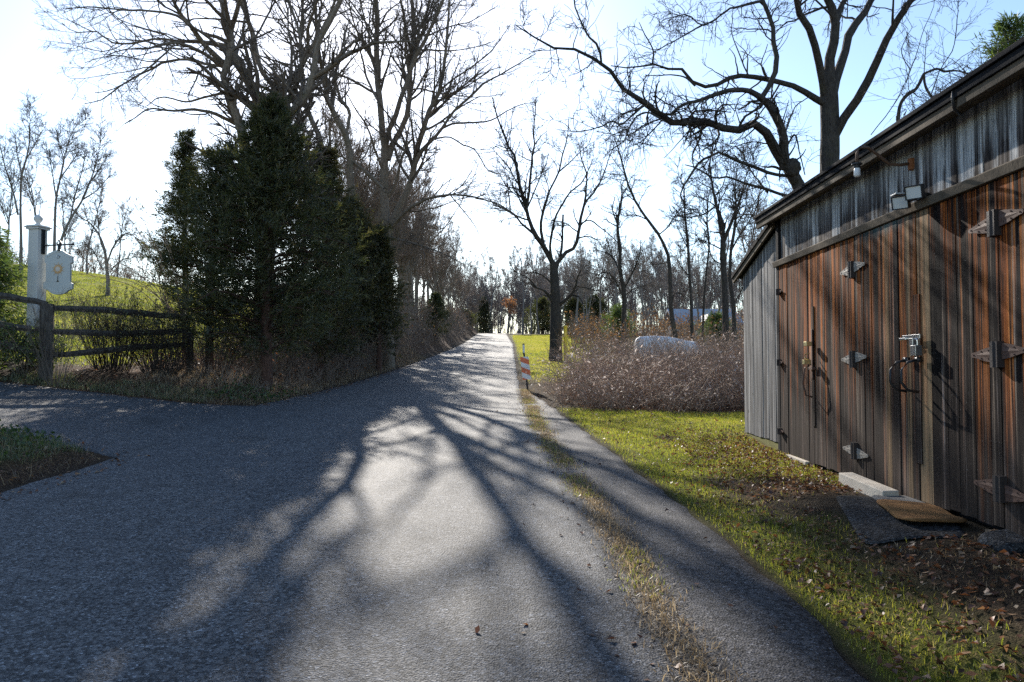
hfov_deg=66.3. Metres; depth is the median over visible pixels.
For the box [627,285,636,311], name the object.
bare tree
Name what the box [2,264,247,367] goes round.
lawn grass
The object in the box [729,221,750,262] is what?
bare tree
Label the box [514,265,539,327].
bare tree
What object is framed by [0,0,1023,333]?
sky
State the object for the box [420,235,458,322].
understory tree
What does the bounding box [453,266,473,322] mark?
understory tree
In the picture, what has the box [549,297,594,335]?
evergreen
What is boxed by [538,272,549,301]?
bare tree
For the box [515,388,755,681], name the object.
dry straw
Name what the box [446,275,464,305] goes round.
understory tree
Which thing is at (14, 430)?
ground ivy
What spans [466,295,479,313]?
understory tree
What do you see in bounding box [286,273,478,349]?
roadside brush
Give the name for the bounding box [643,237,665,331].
bare tree
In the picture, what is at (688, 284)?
bare tree
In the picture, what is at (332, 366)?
undergrowth
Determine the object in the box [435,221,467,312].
understory tree
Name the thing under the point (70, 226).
bare tree
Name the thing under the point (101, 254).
understory tree
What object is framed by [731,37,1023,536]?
barn
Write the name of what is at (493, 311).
bare tree
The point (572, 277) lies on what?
bare tree
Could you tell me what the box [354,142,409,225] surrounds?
understory tree
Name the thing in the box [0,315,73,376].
leafy shrub
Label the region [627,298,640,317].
bare tree
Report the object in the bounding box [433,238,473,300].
understory tree
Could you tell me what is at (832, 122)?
walnut tree
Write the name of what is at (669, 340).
covered car
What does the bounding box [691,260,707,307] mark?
bare tree
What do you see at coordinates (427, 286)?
understory tree
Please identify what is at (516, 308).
bare tree
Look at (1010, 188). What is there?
door
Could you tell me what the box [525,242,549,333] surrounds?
bare tree
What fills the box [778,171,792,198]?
bare tree
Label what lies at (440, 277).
understory tree
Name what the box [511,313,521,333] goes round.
bare tree
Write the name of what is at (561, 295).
bare tree
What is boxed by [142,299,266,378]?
twiggy shrub
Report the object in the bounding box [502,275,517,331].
bare tree
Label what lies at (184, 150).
cedar tree
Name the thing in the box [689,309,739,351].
young pine
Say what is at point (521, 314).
bare tree
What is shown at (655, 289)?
bare tree
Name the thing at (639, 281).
bare tree
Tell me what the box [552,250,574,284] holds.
bare tree
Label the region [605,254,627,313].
bare tree
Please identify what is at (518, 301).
bare tree
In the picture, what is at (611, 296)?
bare tree
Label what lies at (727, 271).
bare tree
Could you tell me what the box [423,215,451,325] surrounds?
understory tree
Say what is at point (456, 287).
understory tree
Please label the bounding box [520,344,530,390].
hazard marker
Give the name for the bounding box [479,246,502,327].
bare tree
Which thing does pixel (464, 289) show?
understory tree
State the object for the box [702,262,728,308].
bare tree
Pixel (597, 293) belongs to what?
bare tree
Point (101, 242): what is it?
bare tree
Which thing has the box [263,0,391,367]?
bare tree
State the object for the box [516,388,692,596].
seam weeds
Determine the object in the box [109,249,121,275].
understory tree
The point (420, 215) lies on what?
understory tree
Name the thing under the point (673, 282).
bare tree
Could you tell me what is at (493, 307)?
bare tree
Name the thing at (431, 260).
understory tree
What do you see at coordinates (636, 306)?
bare tree
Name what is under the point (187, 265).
cedar tree
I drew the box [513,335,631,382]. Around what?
lawn grass
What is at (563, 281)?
bare tree
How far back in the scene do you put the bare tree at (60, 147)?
41.89 m
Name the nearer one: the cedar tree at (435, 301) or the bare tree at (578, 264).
the cedar tree at (435, 301)
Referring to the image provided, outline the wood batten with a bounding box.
[786,454,809,465]
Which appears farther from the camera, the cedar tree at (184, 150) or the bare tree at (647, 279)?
the bare tree at (647, 279)
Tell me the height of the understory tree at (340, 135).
12.056 m
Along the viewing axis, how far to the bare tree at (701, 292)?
104.17 m
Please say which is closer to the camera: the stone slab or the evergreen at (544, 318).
the stone slab
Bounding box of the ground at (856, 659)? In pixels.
[0,263,1023,681]
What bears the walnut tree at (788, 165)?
on the ground at (856, 659)
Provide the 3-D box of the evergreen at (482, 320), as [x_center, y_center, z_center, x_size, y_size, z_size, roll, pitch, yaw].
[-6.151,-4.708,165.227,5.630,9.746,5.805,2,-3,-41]
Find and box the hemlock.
[0,224,67,370]
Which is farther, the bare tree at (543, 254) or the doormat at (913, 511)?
the bare tree at (543, 254)
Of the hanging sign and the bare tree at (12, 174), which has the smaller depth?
the hanging sign
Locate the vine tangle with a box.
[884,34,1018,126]
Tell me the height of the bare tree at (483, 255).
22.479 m
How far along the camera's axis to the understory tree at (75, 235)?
75.90 m
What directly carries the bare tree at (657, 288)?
on the ground at (856, 659)
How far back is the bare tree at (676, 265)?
118.94 m
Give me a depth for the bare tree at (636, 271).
64.04 m
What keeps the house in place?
on the ground at (856, 659)
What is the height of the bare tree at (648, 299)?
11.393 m
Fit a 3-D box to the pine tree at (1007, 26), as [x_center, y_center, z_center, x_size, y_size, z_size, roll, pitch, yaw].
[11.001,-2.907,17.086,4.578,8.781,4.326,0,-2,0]
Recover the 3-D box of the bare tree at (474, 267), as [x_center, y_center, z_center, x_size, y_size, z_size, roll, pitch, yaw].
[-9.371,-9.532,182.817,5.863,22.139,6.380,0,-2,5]
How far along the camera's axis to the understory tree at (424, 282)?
85.62 m
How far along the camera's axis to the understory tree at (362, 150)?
36.47 m
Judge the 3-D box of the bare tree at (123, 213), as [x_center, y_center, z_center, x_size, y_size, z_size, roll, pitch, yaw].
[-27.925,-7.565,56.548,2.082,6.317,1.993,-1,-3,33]
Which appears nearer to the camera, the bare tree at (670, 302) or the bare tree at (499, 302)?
the bare tree at (670, 302)
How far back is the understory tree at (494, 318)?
183.88 m
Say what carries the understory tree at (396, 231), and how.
on the ground at (856, 659)
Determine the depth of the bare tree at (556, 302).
36.54 m
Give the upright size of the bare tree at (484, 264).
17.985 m
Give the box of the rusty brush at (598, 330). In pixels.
[548,303,743,358]
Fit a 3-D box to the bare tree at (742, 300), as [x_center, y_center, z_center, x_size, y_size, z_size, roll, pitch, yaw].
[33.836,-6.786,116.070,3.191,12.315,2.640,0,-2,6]
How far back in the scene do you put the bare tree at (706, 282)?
106.64 m
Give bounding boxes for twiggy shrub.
[0,283,103,385]
[49,279,172,371]
[96,286,212,374]
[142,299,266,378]
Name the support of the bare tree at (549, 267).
on the ground at (856, 659)
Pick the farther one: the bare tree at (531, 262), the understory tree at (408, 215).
the bare tree at (531, 262)
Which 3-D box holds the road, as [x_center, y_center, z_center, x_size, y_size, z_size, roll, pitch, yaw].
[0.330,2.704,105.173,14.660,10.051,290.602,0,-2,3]
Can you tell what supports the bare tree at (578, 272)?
on the ground at (856, 659)
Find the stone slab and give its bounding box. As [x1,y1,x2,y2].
[872,495,924,502]
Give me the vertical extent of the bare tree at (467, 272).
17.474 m
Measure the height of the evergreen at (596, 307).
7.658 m
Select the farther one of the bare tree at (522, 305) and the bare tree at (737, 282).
the bare tree at (522, 305)
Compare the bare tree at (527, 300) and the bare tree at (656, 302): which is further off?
the bare tree at (527, 300)
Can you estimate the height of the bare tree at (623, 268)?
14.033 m
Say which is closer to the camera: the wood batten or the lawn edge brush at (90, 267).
the wood batten
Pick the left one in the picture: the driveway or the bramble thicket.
the driveway
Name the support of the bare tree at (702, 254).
on the ground at (856, 659)
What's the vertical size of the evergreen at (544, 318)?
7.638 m
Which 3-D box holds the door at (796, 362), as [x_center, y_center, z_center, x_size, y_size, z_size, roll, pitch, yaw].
[3.353,0.221,9.249,0.185,2.369,1.310,0,-2,6]
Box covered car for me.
[634,336,699,363]
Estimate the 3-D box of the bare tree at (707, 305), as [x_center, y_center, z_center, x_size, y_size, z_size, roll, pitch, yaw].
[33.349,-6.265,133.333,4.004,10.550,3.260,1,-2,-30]
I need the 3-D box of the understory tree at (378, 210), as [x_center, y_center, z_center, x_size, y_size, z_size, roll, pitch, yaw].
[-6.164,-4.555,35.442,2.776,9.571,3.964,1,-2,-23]
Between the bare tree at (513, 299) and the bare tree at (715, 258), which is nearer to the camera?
the bare tree at (715, 258)
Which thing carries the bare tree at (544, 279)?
on the ground at (856, 659)
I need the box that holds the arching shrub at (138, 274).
[74,172,188,319]
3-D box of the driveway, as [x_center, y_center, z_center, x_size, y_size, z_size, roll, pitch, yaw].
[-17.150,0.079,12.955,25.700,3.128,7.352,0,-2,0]
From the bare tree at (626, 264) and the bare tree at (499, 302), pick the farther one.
the bare tree at (499, 302)
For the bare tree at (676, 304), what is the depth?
143.26 m
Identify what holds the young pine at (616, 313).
on the ground at (856, 659)
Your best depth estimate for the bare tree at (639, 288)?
124.64 m
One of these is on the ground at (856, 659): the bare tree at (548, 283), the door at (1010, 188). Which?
the bare tree at (548, 283)
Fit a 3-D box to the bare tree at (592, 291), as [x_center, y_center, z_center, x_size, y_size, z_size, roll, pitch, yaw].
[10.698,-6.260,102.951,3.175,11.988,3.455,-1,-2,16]
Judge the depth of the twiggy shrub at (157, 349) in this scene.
17.32 m
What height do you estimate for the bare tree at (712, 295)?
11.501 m
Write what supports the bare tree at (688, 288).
on the ground at (856, 659)
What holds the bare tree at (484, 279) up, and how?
on the ground at (856, 659)
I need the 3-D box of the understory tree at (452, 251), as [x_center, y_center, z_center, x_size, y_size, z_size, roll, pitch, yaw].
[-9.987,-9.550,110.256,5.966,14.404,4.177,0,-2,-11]
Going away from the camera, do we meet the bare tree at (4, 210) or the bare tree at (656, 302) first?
the bare tree at (4, 210)
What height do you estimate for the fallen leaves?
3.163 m
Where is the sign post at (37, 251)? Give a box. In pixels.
[24,215,74,365]
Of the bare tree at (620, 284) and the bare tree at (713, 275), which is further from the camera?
the bare tree at (620, 284)
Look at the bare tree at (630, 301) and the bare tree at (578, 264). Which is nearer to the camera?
the bare tree at (578, 264)
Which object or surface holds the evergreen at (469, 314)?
on the ground at (856, 659)
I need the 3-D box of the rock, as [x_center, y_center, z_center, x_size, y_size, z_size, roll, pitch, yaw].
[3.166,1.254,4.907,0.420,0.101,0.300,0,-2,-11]
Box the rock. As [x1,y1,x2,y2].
[978,529,1023,553]
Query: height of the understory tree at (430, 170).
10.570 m
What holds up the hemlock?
on the ground at (856, 659)
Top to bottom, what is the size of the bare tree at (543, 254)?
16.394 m
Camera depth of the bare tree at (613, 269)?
123.45 m
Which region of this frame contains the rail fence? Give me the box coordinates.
[0,292,193,379]
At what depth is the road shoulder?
4.78 m
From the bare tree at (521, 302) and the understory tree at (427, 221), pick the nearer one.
the understory tree at (427, 221)
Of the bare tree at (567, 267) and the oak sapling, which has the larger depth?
the oak sapling
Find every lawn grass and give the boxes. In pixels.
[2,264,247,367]
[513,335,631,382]
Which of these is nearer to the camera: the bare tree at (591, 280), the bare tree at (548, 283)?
the bare tree at (591, 280)
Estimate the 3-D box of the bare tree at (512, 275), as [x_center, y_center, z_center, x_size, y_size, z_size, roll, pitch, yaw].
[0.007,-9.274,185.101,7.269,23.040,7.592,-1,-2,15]
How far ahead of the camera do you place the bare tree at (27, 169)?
54.56 m
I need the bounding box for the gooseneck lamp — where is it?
[851,146,914,176]
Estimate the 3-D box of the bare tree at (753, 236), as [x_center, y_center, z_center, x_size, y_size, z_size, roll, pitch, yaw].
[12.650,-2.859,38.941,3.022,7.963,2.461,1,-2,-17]
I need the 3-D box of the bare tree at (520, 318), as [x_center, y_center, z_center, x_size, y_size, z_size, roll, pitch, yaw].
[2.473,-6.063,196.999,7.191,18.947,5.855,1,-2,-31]
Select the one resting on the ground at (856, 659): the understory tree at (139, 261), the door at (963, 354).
the understory tree at (139, 261)
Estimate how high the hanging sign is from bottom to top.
0.984 m
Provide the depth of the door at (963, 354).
5.57 m
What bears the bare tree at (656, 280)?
on the ground at (856, 659)
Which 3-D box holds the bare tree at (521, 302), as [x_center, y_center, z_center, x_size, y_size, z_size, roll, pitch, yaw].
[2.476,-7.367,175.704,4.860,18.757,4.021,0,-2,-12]
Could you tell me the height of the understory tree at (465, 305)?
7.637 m
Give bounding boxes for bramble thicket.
[516,312,744,412]
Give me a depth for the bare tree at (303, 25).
25.46 m
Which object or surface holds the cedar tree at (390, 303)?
on the ground at (856, 659)
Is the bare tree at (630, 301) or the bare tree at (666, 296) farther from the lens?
the bare tree at (630, 301)
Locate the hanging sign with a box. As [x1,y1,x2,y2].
[43,249,73,294]
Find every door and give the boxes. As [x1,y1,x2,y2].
[776,254,818,465]
[812,238,868,473]
[854,213,925,502]
[899,181,1023,527]
[997,170,1023,536]
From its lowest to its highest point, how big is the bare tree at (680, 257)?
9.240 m
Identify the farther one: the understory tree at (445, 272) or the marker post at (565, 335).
the understory tree at (445, 272)
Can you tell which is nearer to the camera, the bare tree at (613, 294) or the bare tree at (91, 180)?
the bare tree at (91, 180)
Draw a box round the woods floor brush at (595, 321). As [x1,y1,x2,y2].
[473,312,742,339]
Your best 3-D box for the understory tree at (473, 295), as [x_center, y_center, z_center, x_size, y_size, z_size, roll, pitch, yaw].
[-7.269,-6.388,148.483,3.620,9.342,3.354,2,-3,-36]
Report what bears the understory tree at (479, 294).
on the ground at (856, 659)
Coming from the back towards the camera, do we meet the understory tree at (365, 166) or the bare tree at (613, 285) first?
the bare tree at (613, 285)
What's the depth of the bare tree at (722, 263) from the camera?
27.01 m
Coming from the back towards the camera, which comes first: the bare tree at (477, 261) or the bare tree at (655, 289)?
the bare tree at (477, 261)
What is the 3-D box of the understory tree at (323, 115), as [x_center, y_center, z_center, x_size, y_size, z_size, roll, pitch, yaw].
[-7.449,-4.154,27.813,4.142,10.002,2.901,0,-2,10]
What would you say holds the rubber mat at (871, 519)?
on the ground at (856, 659)
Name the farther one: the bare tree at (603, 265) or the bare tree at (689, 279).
the bare tree at (603, 265)
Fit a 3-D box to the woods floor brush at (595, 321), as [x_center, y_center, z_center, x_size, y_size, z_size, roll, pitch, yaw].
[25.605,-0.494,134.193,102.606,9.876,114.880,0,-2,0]
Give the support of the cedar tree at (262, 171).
on the ground at (856, 659)
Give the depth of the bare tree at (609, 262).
92.60 m
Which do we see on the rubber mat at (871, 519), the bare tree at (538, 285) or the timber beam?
the timber beam
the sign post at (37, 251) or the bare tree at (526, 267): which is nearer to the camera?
the sign post at (37, 251)
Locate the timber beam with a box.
[839,472,898,495]
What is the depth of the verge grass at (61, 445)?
15.29 m
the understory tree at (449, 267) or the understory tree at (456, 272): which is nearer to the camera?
the understory tree at (449, 267)
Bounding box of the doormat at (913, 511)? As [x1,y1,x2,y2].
[877,499,966,522]
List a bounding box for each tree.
[0,87,51,281]
[0,157,31,250]
[4,227,17,262]
[15,138,47,214]
[31,0,456,373]
[36,105,93,250]
[46,181,86,250]
[52,115,121,248]
[52,184,156,295]
[61,228,83,253]
[70,231,111,269]
[74,228,92,266]
[79,174,108,273]
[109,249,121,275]
[112,195,142,275]
[126,83,386,387]
[130,125,210,365]
[132,239,153,280]
[136,142,291,373]
[247,97,337,199]
[248,0,344,370]
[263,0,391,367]
[277,137,384,374]
[297,56,421,205]
[298,96,360,349]
[315,0,557,367]
[318,191,393,367]
[323,95,409,214]
[326,106,411,233]
[327,100,398,218]
[335,151,425,258]
[338,220,425,371]
[344,132,412,224]
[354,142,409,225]
[364,141,403,226]
[365,151,435,259]
[388,163,424,327]
[391,165,434,312]
[392,188,437,331]
[392,217,427,276]
[393,175,447,325]
[395,204,444,325]
[402,169,448,329]
[403,148,475,311]
[404,164,455,321]
[409,213,444,289]
[413,184,458,300]
[413,253,437,301]
[418,207,461,326]
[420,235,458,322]
[420,291,458,338]
[421,236,468,326]
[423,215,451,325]
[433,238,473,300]
[434,244,463,289]
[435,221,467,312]
[438,225,460,297]
[443,267,473,324]
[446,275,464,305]
[451,262,471,304]
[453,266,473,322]
[456,247,476,304]
[459,67,631,360]
[459,295,472,310]
[462,262,472,309]
[462,275,484,327]
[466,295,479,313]
[467,254,479,300]
[467,286,483,310]
[468,263,492,331]
[470,263,495,300]
[472,257,489,305]
[472,260,487,299]
[473,288,486,330]
[478,283,498,318]
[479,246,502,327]
[479,249,499,332]
[488,272,502,325]
[492,311,503,329]
[494,265,512,332]
[495,269,513,332]
[499,309,507,332]
[500,254,520,327]
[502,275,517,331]
[503,274,520,332]
[504,267,527,332]
[505,275,517,327]
[506,0,822,218]
[509,242,537,334]
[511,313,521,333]
[513,262,535,333]
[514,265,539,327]
[514,273,532,332]
[514,287,530,332]
[515,264,531,332]
[516,293,533,328]
[519,236,546,330]
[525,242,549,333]
[530,246,549,330]
[531,234,561,333]
[536,254,562,283]
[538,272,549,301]
[541,263,563,299]
[548,268,570,300]
[549,258,575,318]
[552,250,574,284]
[562,258,574,301]
[563,247,590,326]
[563,266,577,324]
[564,239,586,327]
[568,236,598,335]
[570,254,594,325]
[572,253,593,302]
[581,168,660,342]
[584,89,700,337]
[584,249,602,318]
[586,222,625,304]
[587,261,601,298]
[590,233,620,322]
[595,274,609,309]
[598,247,626,304]
[598,276,619,309]
[602,0,967,172]
[602,271,628,303]
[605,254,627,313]
[605,279,620,306]
[612,235,632,313]
[614,260,626,298]
[615,240,647,333]
[622,244,633,320]
[625,249,638,327]
[626,239,644,333]
[626,293,641,318]
[627,250,643,303]
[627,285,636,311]
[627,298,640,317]
[632,248,648,322]
[633,262,655,331]
[638,235,665,324]
[638,241,667,322]
[641,250,666,325]
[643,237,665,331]
[645,231,673,335]
[648,280,665,324]
[649,251,667,312]
[651,243,666,319]
[655,108,767,356]
[655,237,677,291]
[656,283,676,308]
[663,151,701,341]
[664,218,701,333]
[666,283,685,308]
[670,253,687,308]
[672,259,691,308]
[678,248,697,307]
[681,263,708,308]
[683,256,693,307]
[689,163,725,350]
[691,233,714,308]
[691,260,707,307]
[691,265,719,307]
[700,283,718,307]
[701,207,737,325]
[701,243,718,307]
[702,255,720,308]
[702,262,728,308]
[715,145,770,362]
[716,242,739,292]
[716,265,741,308]
[729,178,776,252]
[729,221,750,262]
[732,254,744,307]
[734,254,743,307]
[740,207,763,255]
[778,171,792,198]
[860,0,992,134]
[970,10,1023,65]
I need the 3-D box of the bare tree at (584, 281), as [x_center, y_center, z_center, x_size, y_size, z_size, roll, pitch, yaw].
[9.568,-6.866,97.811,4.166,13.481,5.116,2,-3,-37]
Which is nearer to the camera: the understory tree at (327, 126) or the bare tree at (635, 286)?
the understory tree at (327, 126)
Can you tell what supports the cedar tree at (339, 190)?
on the ground at (856, 659)
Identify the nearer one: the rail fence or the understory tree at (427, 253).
the rail fence
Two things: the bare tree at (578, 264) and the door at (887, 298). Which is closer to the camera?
the door at (887, 298)
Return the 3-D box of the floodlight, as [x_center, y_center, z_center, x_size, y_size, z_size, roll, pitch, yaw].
[3.112,-1.129,6.177,0.223,0.154,0.357,1,-2,-26]
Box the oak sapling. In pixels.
[501,296,517,333]
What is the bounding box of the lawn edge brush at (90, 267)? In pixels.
[1,238,248,296]
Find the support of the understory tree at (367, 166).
on the ground at (856, 659)
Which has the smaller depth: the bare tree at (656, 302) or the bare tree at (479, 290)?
the bare tree at (656, 302)
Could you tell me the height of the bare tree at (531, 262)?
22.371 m
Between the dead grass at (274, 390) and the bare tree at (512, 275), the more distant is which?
the bare tree at (512, 275)
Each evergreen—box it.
[454,307,476,326]
[473,296,494,332]
[519,296,562,333]
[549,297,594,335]
[584,294,610,329]
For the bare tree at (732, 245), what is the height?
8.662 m
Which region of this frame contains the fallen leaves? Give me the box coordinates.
[0,351,1023,681]
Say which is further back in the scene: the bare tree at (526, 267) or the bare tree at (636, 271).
the bare tree at (526, 267)
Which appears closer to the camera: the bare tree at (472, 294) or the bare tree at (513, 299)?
the bare tree at (472, 294)
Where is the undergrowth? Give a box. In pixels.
[128,282,426,393]
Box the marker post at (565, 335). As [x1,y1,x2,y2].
[564,325,566,357]
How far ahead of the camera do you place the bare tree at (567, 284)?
110.90 m
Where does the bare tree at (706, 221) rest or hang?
on the ground at (856, 659)
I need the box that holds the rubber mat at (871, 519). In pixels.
[836,495,964,543]
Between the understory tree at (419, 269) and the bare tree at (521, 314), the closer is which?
the understory tree at (419, 269)
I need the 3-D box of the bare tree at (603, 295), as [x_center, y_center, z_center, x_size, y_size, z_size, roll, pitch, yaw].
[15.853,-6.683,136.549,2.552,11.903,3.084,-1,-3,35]
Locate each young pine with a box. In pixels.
[599,302,638,352]
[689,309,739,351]
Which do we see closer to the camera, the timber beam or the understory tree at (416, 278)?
the timber beam
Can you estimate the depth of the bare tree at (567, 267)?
108.79 m
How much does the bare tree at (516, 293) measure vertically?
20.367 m
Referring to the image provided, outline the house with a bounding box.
[662,309,743,335]
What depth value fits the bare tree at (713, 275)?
44.04 m
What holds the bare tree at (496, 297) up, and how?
on the ground at (856, 659)
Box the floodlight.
[890,183,929,210]
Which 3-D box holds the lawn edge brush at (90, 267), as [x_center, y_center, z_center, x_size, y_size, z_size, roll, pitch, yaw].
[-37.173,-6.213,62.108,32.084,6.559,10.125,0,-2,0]
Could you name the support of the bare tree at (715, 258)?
on the ground at (856, 659)
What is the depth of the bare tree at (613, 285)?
118.69 m
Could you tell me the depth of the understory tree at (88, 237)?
68.41 m
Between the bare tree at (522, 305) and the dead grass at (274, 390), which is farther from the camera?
the bare tree at (522, 305)
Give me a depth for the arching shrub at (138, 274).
18.45 m
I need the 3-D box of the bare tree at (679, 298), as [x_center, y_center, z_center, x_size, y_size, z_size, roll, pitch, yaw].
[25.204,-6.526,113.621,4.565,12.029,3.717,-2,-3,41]
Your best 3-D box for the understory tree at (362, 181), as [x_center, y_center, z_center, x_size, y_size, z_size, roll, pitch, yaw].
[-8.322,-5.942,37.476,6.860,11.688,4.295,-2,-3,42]
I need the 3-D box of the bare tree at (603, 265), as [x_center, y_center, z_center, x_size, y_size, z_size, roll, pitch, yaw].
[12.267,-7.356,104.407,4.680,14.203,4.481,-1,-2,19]
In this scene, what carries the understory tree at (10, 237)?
on the ground at (856, 659)
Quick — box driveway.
[0,382,256,457]
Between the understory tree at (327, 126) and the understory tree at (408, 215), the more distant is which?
the understory tree at (408, 215)
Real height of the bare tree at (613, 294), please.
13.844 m
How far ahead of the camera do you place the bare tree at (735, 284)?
99.86 m
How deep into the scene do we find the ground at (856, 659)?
5.48 m
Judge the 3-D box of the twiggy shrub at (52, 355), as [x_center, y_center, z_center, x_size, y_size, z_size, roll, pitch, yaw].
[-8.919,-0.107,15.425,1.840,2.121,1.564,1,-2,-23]
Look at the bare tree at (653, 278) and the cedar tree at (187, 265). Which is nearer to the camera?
the cedar tree at (187, 265)
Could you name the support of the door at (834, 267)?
in the barn
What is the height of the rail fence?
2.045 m
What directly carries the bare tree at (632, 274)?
on the ground at (856, 659)
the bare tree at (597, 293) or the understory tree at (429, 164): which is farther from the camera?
the bare tree at (597, 293)
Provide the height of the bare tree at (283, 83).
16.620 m
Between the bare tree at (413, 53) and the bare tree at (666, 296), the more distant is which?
the bare tree at (666, 296)
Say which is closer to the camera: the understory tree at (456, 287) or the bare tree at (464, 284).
the understory tree at (456, 287)
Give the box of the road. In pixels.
[0,333,683,681]
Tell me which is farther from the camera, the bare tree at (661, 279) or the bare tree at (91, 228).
the bare tree at (661, 279)
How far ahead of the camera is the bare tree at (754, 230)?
39.52 m
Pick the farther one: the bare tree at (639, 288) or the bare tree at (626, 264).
the bare tree at (626, 264)
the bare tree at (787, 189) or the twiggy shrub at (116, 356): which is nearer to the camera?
the twiggy shrub at (116, 356)
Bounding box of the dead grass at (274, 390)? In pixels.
[0,346,1023,680]
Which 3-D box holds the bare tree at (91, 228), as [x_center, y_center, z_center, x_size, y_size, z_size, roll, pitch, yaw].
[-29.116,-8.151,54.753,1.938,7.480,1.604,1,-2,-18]
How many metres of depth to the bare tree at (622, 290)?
40.06 m
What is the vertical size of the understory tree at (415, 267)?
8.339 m
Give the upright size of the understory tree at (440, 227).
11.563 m
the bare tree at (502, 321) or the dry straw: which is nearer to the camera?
the dry straw
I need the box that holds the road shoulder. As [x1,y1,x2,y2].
[523,394,868,681]
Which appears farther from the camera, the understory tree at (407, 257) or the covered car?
the understory tree at (407, 257)
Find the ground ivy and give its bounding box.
[0,374,302,460]
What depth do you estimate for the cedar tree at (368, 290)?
26.31 m
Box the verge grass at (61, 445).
[0,368,219,463]
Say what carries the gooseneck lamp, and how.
attached to the barn
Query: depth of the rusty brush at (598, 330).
43.07 m

